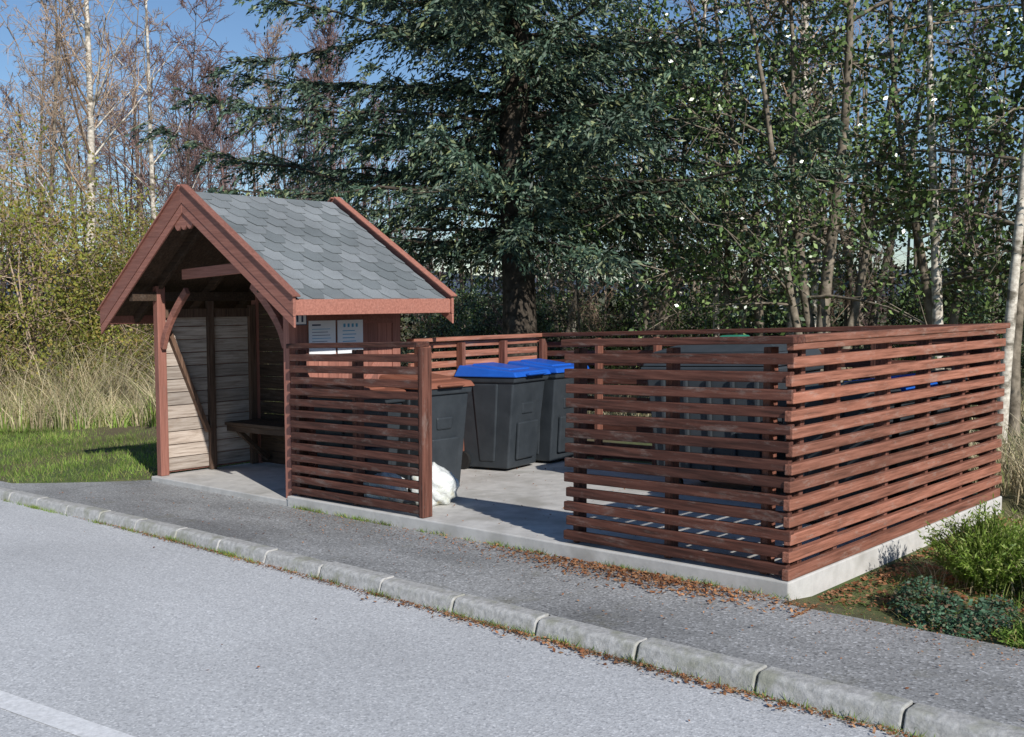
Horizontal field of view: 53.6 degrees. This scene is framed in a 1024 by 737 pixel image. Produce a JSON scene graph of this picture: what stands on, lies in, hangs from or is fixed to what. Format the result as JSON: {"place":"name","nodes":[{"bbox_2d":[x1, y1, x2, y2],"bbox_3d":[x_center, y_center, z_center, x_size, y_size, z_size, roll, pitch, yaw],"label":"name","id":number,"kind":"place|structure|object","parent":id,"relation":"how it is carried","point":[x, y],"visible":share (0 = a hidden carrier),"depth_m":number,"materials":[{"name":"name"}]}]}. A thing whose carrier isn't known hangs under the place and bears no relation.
{"place":"outdoors","nodes":[
{"label":"outdoors","id":0,"kind":"place"},
{"bbox_2d":[0,500,912,736],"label":"road","id":1,"kind":"structure","parent":0,"point":[100,624],"depth_m":5.33,"materials":[{"name":"asphalt"}]},
{"bbox_2d":[0,690,134,736],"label":"road marking","id":2,"kind":"object","parent":1,"relation":"on","point":[63,721],"visible":1,"depth_m":4.68,"materials":[{"name":"paint"}]},
{"bbox_2d":[3,499,934,736],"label":"weed tufts","id":3,"kind":"object","parent":1,"relation":"on","point":[166,537],"visible":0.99,"depth_m":6.43,"materials":[{"name":"plant"}]},
{"bbox_2d":[12,466,1023,736],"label":"fallen leaves","id":4,"kind":"object","parent":1,"relation":"on","point":[646,576],"visible":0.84,"depth_m":6.26,"materials":[{"name":"plant"}]},
{"bbox_2d":[0,261,1004,295],"bbox_3d":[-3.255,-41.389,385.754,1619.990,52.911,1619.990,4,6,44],"label":"hills","id":5,"kind":"structure","parent":0,"point":[479,290],"depth_m":996.35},
{"bbox_2d":[0,480,1023,727],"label":"sidewalk","id":6,"kind":"structure","parent":0,"point":[778,636],"depth_m":5.96,"materials":[{"name":"asphalt"}]},
{"bbox_2d":[0,296,1023,704],"bbox_3d":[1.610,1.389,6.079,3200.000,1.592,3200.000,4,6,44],"label":"ground","id":7,"kind":"structure","parent":0,"point":[1008,500],"depth_m":11.90,"materials":[{"name":"plant"}]},
{"bbox_2d":[0,0,46,303],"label":"bare tree","id":8,"kind":"object","parent":7,"relation":"on","point":[18,152],"visible":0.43,"depth_m":28.70,"materials":[{"name":"brown plant"}]},
{"bbox_2d":[0,80,57,365],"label":"bare tree","id":9,"kind":"object","parent":7,"relation":"on","point":[5,129],"visible":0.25,"depth_m":32.49,"materials":[{"name":"brown plant"}]},
{"bbox_2d":[0,129,62,382],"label":"willow shrub","id":10,"kind":"object","parent":7,"relation":"on","point":[21,246],"visible":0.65,"depth_m":19.52,"materials":[{"name":"green plant"}]},
{"bbox_2d":[0,46,82,353],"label":"bare tree","id":11,"kind":"object","parent":7,"relation":"on","point":[20,59],"visible":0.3,"depth_m":32.49,"materials":[{"name":"brown plant"}]},
{"bbox_2d":[0,0,118,364],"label":"bare tree","id":12,"kind":"object","parent":7,"relation":"on","point":[43,60],"visible":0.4,"depth_m":31.66,"materials":[{"name":"brown plant"}]},
{"bbox_2d":[0,0,120,371],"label":"bare tree","id":13,"kind":"object","parent":7,"relation":"on","point":[52,135],"visible":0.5,"depth_m":27.37,"materials":[{"name":"brown plant"}]},
{"bbox_2d":[3,0,131,369],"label":"bare tree","id":14,"kind":"object","parent":7,"relation":"on","point":[58,122],"visible":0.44,"depth_m":31.16,"materials":[{"name":"brown plant"}]},
{"bbox_2d":[0,107,186,406],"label":"willow shrub","id":15,"kind":"object","parent":7,"relation":"on","point":[71,325],"visible":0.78,"depth_m":19.67,"materials":[{"name":"green plant"}]},
{"bbox_2d":[0,0,189,390],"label":"birch tree","id":16,"kind":"object","parent":7,"relation":"on","point":[90,137],"visible":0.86,"depth_m":21.61,"materials":[{"name":"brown plant"}]},
{"bbox_2d":[54,110,135,289],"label":"bare tree","id":17,"kind":"object","parent":7,"relation":"on","point":[80,156],"visible":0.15,"depth_m":33.94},
{"bbox_2d":[38,201,156,390],"bbox_3d":[-8.081,-1.277,21.340,3.805,4.470,3.529,-1,4,-8],"label":"willow shrub","id":18,"kind":"object","parent":7,"relation":"on","point":[116,264],"visible":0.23,"depth_m":21.05,"materials":[{"name":"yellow plant"}]},
{"bbox_2d":[47,196,158,390],"bbox_3d":[-8.813,-1.684,23.674,3.921,4.967,4.227,-4,6,-41],"label":"willow shrub","id":19,"kind":"object","parent":7,"relation":"on","point":[132,325],"visible":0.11,"depth_m":23.32,"materials":[{"name":"green plant"}]},
{"bbox_2d":[74,79,159,275],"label":"bare tree","id":20,"kind":"object","parent":7,"relation":"on","point":[116,176],"visible":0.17,"depth_m":33.87,"materials":[{"name":"brown plant"}]},
{"bbox_2d":[0,421,249,482],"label":"lawn grass","id":21,"kind":"structure","parent":7,"relation":"on","point":[34,442],"depth_m":14.17,"materials":[{"name":"plant"}]},
{"bbox_2d":[71,32,180,357],"bbox_3d":[-12.279,-5.385,32.737,3.554,10.714,3.844,-1,4,-10],"label":"bare tree","id":22,"kind":"object","parent":7,"relation":"on","point":[126,112],"visible":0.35,"depth_m":32.08,"materials":[{"name":"brown plant"}]},
{"bbox_2d":[55,0,197,354],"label":"bare tree","id":23,"kind":"object","parent":7,"relation":"on","point":[137,123],"visible":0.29,"depth_m":32.03,"materials":[{"name":"brown plant"}]},
{"bbox_2d":[49,0,225,253],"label":"birch tree","id":24,"kind":"object","parent":7,"relation":"on","point":[152,202],"visible":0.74,"depth_m":25.97,"materials":[{"name":"brown plant"}]},
{"bbox_2d":[146,66,216,213],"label":"bare tree","id":25,"kind":"object","parent":7,"relation":"on","point":[191,126],"visible":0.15,"depth_m":32.06,"materials":[{"name":"brown plant"}]},
{"bbox_2d":[112,0,254,239],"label":"bare tree","id":26,"kind":"object","parent":7,"relation":"on","point":[188,171],"visible":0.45,"depth_m":26.75,"materials":[{"name":"brown plant"}]},
{"bbox_2d":[128,55,244,209],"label":"bare tree","id":27,"kind":"object","parent":7,"relation":"on","point":[173,126],"visible":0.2,"depth_m":29.25,"materials":[{"name":"brown plant"}]},
{"bbox_2d":[156,108,216,214],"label":"bare tree","id":28,"kind":"object","parent":7,"relation":"on","point":[186,134],"visible":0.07,"depth_m":34.83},
{"bbox_2d":[154,79,234,190],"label":"bare tree","id":29,"kind":"object","parent":7,"relation":"on","point":[191,137],"visible":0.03,"depth_m":35.69,"materials":[{"name":"brown plant"}]},
{"bbox_2d":[157,74,249,210],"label":"bare tree","id":30,"kind":"object","parent":7,"relation":"on","point":[210,134],"visible":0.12,"depth_m":31.22,"materials":[{"name":"brown plant"}]},
{"bbox_2d":[142,30,270,199],"bbox_3d":[-7.535,-4.307,27.160,3.686,9.382,2.952,1,4,8],"label":"bare tree","id":31,"kind":"object","parent":7,"relation":"on","point":[214,116],"visible":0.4,"depth_m":26.88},
{"bbox_2d":[0,325,434,431],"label":"dry tall grass","id":32,"kind":"structure","parent":7,"relation":"on","point":[98,398],"depth_m":18.82,"materials":[{"name":"plant"}]},
{"bbox_2d":[0,78,462,370],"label":"distant brushwood","id":33,"kind":"object","parent":7,"relation":"on","point":[2,289],"visible":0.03,"depth_m":32.56,"materials":[{"name":"brown plant"}]},
{"bbox_2d":[181,72,283,196],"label":"bare tree","id":34,"kind":"object","parent":7,"relation":"on","point":[216,133],"visible":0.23,"depth_m":28.96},
{"bbox_2d":[217,21,323,199],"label":"bare tree","id":35,"kind":"object","parent":7,"relation":"on","point":[267,55],"visible":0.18,"depth_m":32.47,"materials":[{"name":"brown plant"}]},
{"bbox_2d":[225,14,327,199],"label":"bare tree","id":36,"kind":"object","parent":7,"relation":"on","point":[273,66],"visible":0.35,"depth_m":29.80,"materials":[{"name":"brown plant"}]},
{"bbox_2d":[97,184,456,505],"bbox_3d":[-2.670,-0.143,11.015,4.000,3.540,1.962,4,6,44],"label":"wooden bus shelter","id":37,"kind":"object","parent":7,"relation":"on","point":[210,286],"visible":0.86,"depth_m":11.04,"materials":[{"name":"wood"}]},
{"bbox_2d":[295,315,306,324],"bbox_3d":[-2.027,-0.487,9.652,0.010,0.150,0.165,4,6,44],"label":"number plate","id":38,"kind":"object","parent":37,"relation":"attached to","point":[301,319],"visible":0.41,"depth_m":9.66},
{"bbox_2d":[309,320,362,353],"bbox_3d":[-1.728,-0.310,9.976,0.008,0.330,0.645,4,6,44],"label":"notice board","id":39,"kind":"object","parent":37,"relation":"attached to","point":[325,331],"visible":0.93,"depth_m":9.95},
{"bbox_2d":[244,45,360,205],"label":"bare tree","id":40,"kind":"object","parent":7,"relation":"on","point":[303,74],"visible":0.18,"depth_m":30.39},
{"bbox_2d":[258,20,363,201],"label":"bare tree","id":41,"kind":"object","parent":7,"relation":"on","point":[322,44],"visible":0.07,"depth_m":32.88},
{"bbox_2d":[275,58,351,199],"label":"bare tree","id":42,"kind":"object","parent":7,"relation":"on","point":[330,77],"visible":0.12,"depth_m":29.65,"materials":[{"name":"brown plant"}]},
{"bbox_2d":[283,0,410,241],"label":"bare tree","id":43,"kind":"object","parent":7,"relation":"on","point":[328,34],"visible":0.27,"depth_m":26.51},
{"bbox_2d":[355,99,415,323],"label":"bare tree","id":44,"kind":"object","parent":7,"relation":"on","point":[391,169],"visible":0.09,"depth_m":32.56,"materials":[{"name":"brown plant"}]},
{"bbox_2d":[360,76,442,262],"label":"bare tree","id":45,"kind":"object","parent":7,"relation":"on","point":[375,107],"visible":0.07,"depth_m":31.72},
{"bbox_2d":[395,109,473,335],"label":"bare tree","id":46,"kind":"object","parent":7,"relation":"on","point":[427,267],"visible":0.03,"depth_m":30.96,"materials":[{"name":"brown plant"}]},
{"bbox_2d":[400,268,502,376],"bbox_3d":[-1.280,-0.647,25.113,3.756,3.645,3.944,4,6,41],"label":"undergrowth bush","id":47,"kind":"object","parent":7,"relation":"on","point":[442,329],"visible":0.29,"depth_m":24.76,"materials":[{"name":"green plant"}]},
{"bbox_2d":[124,0,873,363],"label":"spruce tree","id":48,"kind":"object","parent":7,"relation":"on","point":[584,130],"visible":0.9,"depth_m":14.41,"materials":[{"name":"green plant"}]},
{"bbox_2d":[443,283,569,367],"bbox_3d":[-0.081,-0.488,24.044,3.456,3.354,3.629,0,4,-6],"label":"undergrowth bush","id":49,"kind":"object","parent":7,"relation":"on","point":[478,314],"visible":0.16,"depth_m":23.54,"materials":[{"name":"green plant"}]},
{"bbox_2d":[0,487,1023,736],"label":"kerb","id":50,"kind":"structure","parent":7,"relation":"on","point":[874,707],"depth_m":5.34,"materials":[{"name":"concrete"}]},
{"bbox_2d":[481,220,542,348],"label":"bare sapling","id":51,"kind":"object","parent":7,"relation":"on","point":[500,277],"visible":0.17,"depth_m":21.68,"materials":[{"name":"brown plant"}]},
{"bbox_2d":[468,289,607,359],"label":"undergrowth bush","id":52,"kind":"object","parent":7,"relation":"on","point":[541,315],"visible":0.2,"depth_m":22.43,"materials":[{"name":"green plant"}]},
{"bbox_2d":[531,106,578,318],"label":"bare tree","id":53,"kind":"object","parent":7,"relation":"on","point":[543,283],"visible":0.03,"depth_m":32.46,"materials":[{"name":"brown plant"}]},
{"bbox_2d":[445,68,693,359],"bbox_3d":[1.136,-3.309,24.264,6.438,7.763,5.718,-2,5,-28],"label":"broadleaf tree","id":54,"kind":"object","parent":7,"relation":"on","point":[550,265],"visible":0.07,"depth_m":24.21,"materials":[{"name":"green plant"}]},
{"bbox_2d":[536,176,614,347],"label":"bare sapling","id":55,"kind":"object","parent":7,"relation":"on","point":[577,322],"visible":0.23,"depth_m":20.60,"materials":[{"name":"brown plant"}]},
{"bbox_2d":[552,303,640,384],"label":"undergrowth bush","id":56,"kind":"object","parent":7,"relation":"on","point":[589,348],"visible":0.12,"depth_m":24.84,"materials":[{"name":"green plant"}]},
{"bbox_2d":[565,171,636,368],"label":"bare sapling","id":57,"kind":"object","parent":7,"relation":"on","point":[605,307],"visible":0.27,"depth_m":24.39,"materials":[{"name":"brown plant"}]},
{"bbox_2d":[531,2,693,350],"bbox_3d":[1.686,-5.644,24.956,4.747,12.347,4.005,-3,5,-37],"label":"birch tree","id":58,"kind":"object","parent":7,"relation":"on","point":[596,293],"visible":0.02,"depth_m":25.25,"materials":[{"name":"green plant"}]},
{"bbox_2d":[287,458,1001,603],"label":"concrete slab","id":59,"kind":"structure","parent":7,"relation":"on","point":[482,516],"depth_m":7.94,"materials":[{"name":"concrete"}]},
{"bbox_2d":[308,385,405,497],"bbox_3d":[-1.431,0.672,9.431,0.848,1.084,0.627,4,6,44],"label":"wheelie bin","id":60,"kind":"object","parent":59,"relation":"on","point":[383,401],"visible":0.18,"depth_m":9.25,"materials":[{"name":"plastic"}]},
{"bbox_2d":[363,472,407,502],"bbox_3d":[-1.121,1.043,9.003,0.432,0.323,0.380,3,5,39],"label":"rubbish bag","id":61,"kind":"object","parent":59,"relation":"on","point":[393,475],"visible":0.23,"depth_m":8.87,"materials":[{"name":"plastic"}]},
{"bbox_2d":[379,373,474,488],"bbox_3d":[-0.841,0.614,9.775,0.878,1.134,0.663,4,6,44],"label":"wheelie bin","id":62,"kind":"object","parent":59,"relation":"on","point":[449,399],"visible":0.42,"depth_m":9.57,"materials":[{"name":"plastic"}]},
{"bbox_2d":[410,462,459,506],"bbox_3d":[-0.682,1.008,8.947,0.439,0.371,0.377,-1,4,-12],"label":"rubbish bag","id":63,"kind":"object","parent":59,"relation":"on","point":[445,484],"visible":0.62,"depth_m":8.83,"materials":[{"name":"plastic"}]},
{"bbox_2d":[454,362,550,468],"bbox_3d":[-0.096,0.525,11.075,0.928,1.157,0.692,3,5,35],"label":"wheelie bin","id":64,"kind":"object","parent":59,"relation":"on","point":[503,414],"visible":0.97,"depth_m":10.83,"materials":[{"name":"plastic"}]},
{"bbox_2d":[508,358,590,460],"bbox_3d":[0.403,0.483,11.533,0.901,1.164,0.664,4,6,44],"label":"wheelie bin","id":65,"kind":"object","parent":59,"relation":"on","point":[552,438],"visible":0.45,"depth_m":11.23,"materials":[{"name":"plastic"}]},
{"bbox_2d":[286,323,1010,580],"bbox_3d":[0.996,0.414,9.025,5.278,1.674,3.605,4,6,44],"label":"slatted fence","id":66,"kind":"object","parent":59,"relation":"on","point":[975,358],"visible":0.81,"depth_m":6.91,"materials":[{"name":"brown wood"}]},
{"bbox_2d":[641,335,823,491],"bbox_3d":[1.994,0.410,9.131,1.316,1.432,1.076,3,5,37],"label":"waste container","id":67,"kind":"object","parent":59,"relation":"on","point":[745,348],"visible":0.15,"depth_m":8.73,"materials":[{"name":"grey plastic"}]},
{"bbox_2d":[778,379,902,526],"bbox_3d":[2.451,0.607,7.649,0.877,1.078,0.642,4,6,44],"label":"wheelie bin","id":68,"kind":"object","parent":59,"relation":"on","point":[842,431],"visible":0.1,"depth_m":7.36,"materials":[{"name":"plastic"}]},
{"bbox_2d":[845,373,939,508],"bbox_3d":[2.918,0.571,8.128,0.874,1.078,0.635,4,6,44],"label":"wheelie bin","id":69,"kind":"object","parent":59,"relation":"on","point":[906,418],"visible":0.05,"depth_m":7.78,"materials":[{"name":"plastic"}]},
{"bbox_2d":[891,369,968,494],"bbox_3d":[3.363,0.537,8.586,0.860,1.077,0.608,4,6,44],"label":"wheelie bin","id":70,"kind":"object","parent":59,"relation":"on","point":[939,397],"visible":0.06,"depth_m":8.24,"materials":[{"name":"plastic"}]},
{"bbox_2d":[581,280,708,384],"bbox_3d":[3.260,-0.605,24.181,3.530,3.425,3.706,1,4,15],"label":"undergrowth bush","id":71,"kind":"object","parent":7,"relation":"on","point":[614,327],"visible":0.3,"depth_m":24.09,"materials":[{"name":"green plant"}]},
{"bbox_2d":[583,1,715,368],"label":"birch tree","id":72,"kind":"object","parent":7,"relation":"on","point":[635,271],"visible":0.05,"depth_m":24.75,"materials":[{"name":"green plant"}]},
{"bbox_2d":[617,28,703,348],"bbox_3d":[3.848,-4.156,25.545,2.732,9.166,3.233,-1,4,-11],"label":"bare tree","id":73,"kind":"object","parent":7,"relation":"on","point":[685,214],"visible":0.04,"depth_m":25.60,"materials":[{"name":"brown plant"}]},
{"bbox_2d":[630,215,697,349],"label":"bare sapling","id":74,"kind":"object","parent":7,"relation":"on","point":[662,336],"visible":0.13,"depth_m":22.01,"materials":[{"name":"brown plant"}]},
{"bbox_2d":[530,0,857,397],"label":"broadleaf tree","id":75,"kind":"object","parent":7,"relation":"on","point":[646,302],"visible":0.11,"depth_m":18.54,"materials":[{"name":"green plant"}]},
{"bbox_2d":[675,139,733,336],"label":"bare tree","id":76,"kind":"object","parent":7,"relation":"on","point":[708,251],"visible":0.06,"depth_m":30.31,"materials":[{"name":"brown plant"}]},
{"bbox_2d":[661,0,751,336],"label":"birch tree","id":77,"kind":"object","parent":7,"relation":"on","point":[716,294],"visible":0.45,"depth_m":16.71,"materials":[{"name":"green plant"}]},
{"bbox_2d":[410,34,1023,367],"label":"distant trees","id":78,"kind":"object","parent":7,"relation":"on","point":[841,316],"visible":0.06,"depth_m":28.63,"materials":[{"name":"green plant"}]},
{"bbox_2d":[684,106,750,323],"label":"bare sapling","id":79,"kind":"object","parent":7,"relation":"on","point":[721,294],"visible":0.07,"depth_m":23.88,"materials":[{"name":"brown plant"}]},
{"bbox_2d":[538,0,930,335],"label":"broadleaf tree","id":80,"kind":"object","parent":7,"relation":"on","point":[703,259],"visible":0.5,"depth_m":14.78,"materials":[{"name":"green plant"}]},
{"bbox_2d":[675,259,837,336],"bbox_3d":[4.776,-0.508,20.424,3.598,3.492,3.778,0,4,-5],"label":"undergrowth bush","id":81,"kind":"object","parent":7,"relation":"on","point":[736,293],"visible":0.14,"depth_m":20.33,"materials":[{"name":"green plant"}]},
{"bbox_2d":[687,265,831,335],"bbox_3d":[5.736,-0.672,23.348,3.577,3.471,3.756,4,6,42],"label":"undergrowth bush","id":82,"kind":"object","parent":7,"relation":"on","point":[765,315],"visible":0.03,"depth_m":23.10,"materials":[{"name":"green plant"}]},
{"bbox_2d":[730,24,827,281],"bbox_3d":[8.232,-5.310,30.426,4.228,10.762,3.386,-4,6,-44],"label":"bare tree","id":83,"kind":"object","parent":7,"relation":"on","point":[783,155],"visible":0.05,"depth_m":30.54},
{"bbox_2d":[554,0,1022,381],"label":"broadleaf tree","id":84,"kind":"object","parent":7,"relation":"on","point":[833,222],"visible":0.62,"depth_m":13.96,"materials":[{"name":"green plant"}]},
{"bbox_2d":[667,0,922,335],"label":"broadleaf tree","id":85,"kind":"object","parent":7,"relation":"on","point":[797,298],"visible":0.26,"depth_m":19.18,"materials":[{"name":"green plant"}]},
{"bbox_2d":[789,2,837,326],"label":"birch tree","id":86,"kind":"object","parent":7,"relation":"on","point":[813,287],"visible":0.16,"depth_m":16.21,"materials":[{"name":"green plant"}]},
{"bbox_2d":[762,85,878,326],"bbox_3d":[5.886,-2.448,19.279,2.181,6.184,1.843,2,5,27],"label":"bare sapling","id":87,"kind":"object","parent":7,"relation":"on","point":[837,284],"visible":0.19,"depth_m":19.21,"materials":[{"name":"brown plant"}]},
{"bbox_2d":[680,0,1023,380],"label":"broadleaf tree","id":88,"kind":"object","parent":7,"relation":"on","point":[873,321],"visible":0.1,"depth_m":20.25,"materials":[{"name":"green plant"}]},
{"bbox_2d":[803,77,909,381],"bbox_3d":[6.844,-2.753,20.339,2.344,6.645,1.981,1,4,8],"label":"bare sapling","id":89,"kind":"object","parent":7,"relation":"on","point":[846,310],"visible":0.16,"depth_m":20.31,"materials":[{"name":"brown plant"}]},
{"bbox_2d":[849,218,901,325],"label":"bare sapling","id":90,"kind":"object","parent":7,"relation":"on","point":[880,321],"visible":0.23,"depth_m":23.58,"materials":[{"name":"brown plant"}]},
{"bbox_2d":[762,0,1023,370],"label":"broadleaf tree","id":91,"kind":"object","parent":7,"relation":"on","point":[913,214],"visible":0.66,"depth_m":14.47,"materials":[{"name":"green plant"}]},
{"bbox_2d":[821,0,1023,435],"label":"broadleaf tree","id":92,"kind":"object","parent":7,"relation":"on","point":[1015,404],"visible":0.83,"depth_m":13.53,"materials":[{"name":"green plant"}]},
{"bbox_2d":[822,512,1023,640],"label":"rough grass","id":93,"kind":"structure","parent":7,"relation":"on","point":[1020,594],"depth_m":6.08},
{"bbox_2d":[918,0,943,370],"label":"birch tree","id":94,"kind":"object","parent":7,"relation":"on","point":[937,307],"visible":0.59,"depth_m":13.88,"materials":[{"name":"white plant"}]},
{"bbox_2d":[842,241,1023,385],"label":"undergrowth bush","id":95,"kind":"object","parent":7,"relation":"on","point":[977,317],"visible":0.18,"depth_m":18.50,"materials":[{"name":"green plant"}]},
{"bbox_2d":[874,278,1005,371],"bbox_3d":[8.128,-0.404,19.670,3.176,2.935,3.025,0,4,-4],"label":"undergrowth bush","id":96,"kind":"object","parent":7,"relation":"on","point":[915,300],"visible":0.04,"depth_m":19.26,"materials":[{"name":"green plant"}]},
{"bbox_2d":[885,575,1023,641],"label":"groundcover plant","id":97,"kind":"object","parent":7,"relation":"on","point":[969,624],"visible":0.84,"depth_m":5.55,"materials":[{"name":"green plant"}]},
{"bbox_2d":[912,493,1023,592],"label":"bright shrub","id":98,"kind":"object","parent":7,"relation":"on","point":[977,546],"visible":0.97,"depth_m":6.23,"materials":[{"name":"green plant"}]},
{"bbox_2d":[923,0,1019,311],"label":"broadleaf tree","id":99,"kind":"object","parent":7,"relation":"on","point":[972,53],"visible":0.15,"depth_m":26.05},
{"bbox_2d":[938,106,1014,322],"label":"bare tree","id":100,"kind":"object","parent":7,"relation":"on","point":[975,185],"visible":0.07,"depth_m":28.83,"materials":[{"name":"brown plant"}]},
{"bbox_2d":[982,320,1023,390],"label":"undergrowth bush","id":101,"kind":"object","parent":7,"relation":"on","point":[1022,363],"visible":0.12,"depth_m":20.03,"materials":[{"name":"green plant"}]},
{"bbox_2d":[989,619,1023,648],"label":"shrub","id":102,"kind":"object","parent":7,"relation":"on","point":[1018,642],"visible":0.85,"depth_m":5.08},
{"bbox_2d":[996,126,1023,442],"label":"birch tree","id":103,"kind":"object","parent":7,"relation":"on","point":[1012,291],"visible":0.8,"depth_m":12.33,"materials":[{"name":"white plant"}]},
{"bbox_2d":[0,0,1023,284],"label":"sky","id":104,"kind":"structure","parent":0,"point":[230,28],"materials":[{"name":"blue"}]},
{"bbox_2d":[587,375,1023,421],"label":"dry tall grass","id":105,"kind":"structure","parent":0,"point":[1022,405],"depth_m":17.10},
{"bbox_2d":[892,506,1023,599],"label":"dry rough grass","id":106,"kind":"structure","parent":0,"point":[945,571],"depth_m":6.42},
{"bbox_2d":[968,401,1023,504],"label":"dry tall grass","id":107,"kind":"structure","parent":0,"point":[1006,461],"depth_m":9.23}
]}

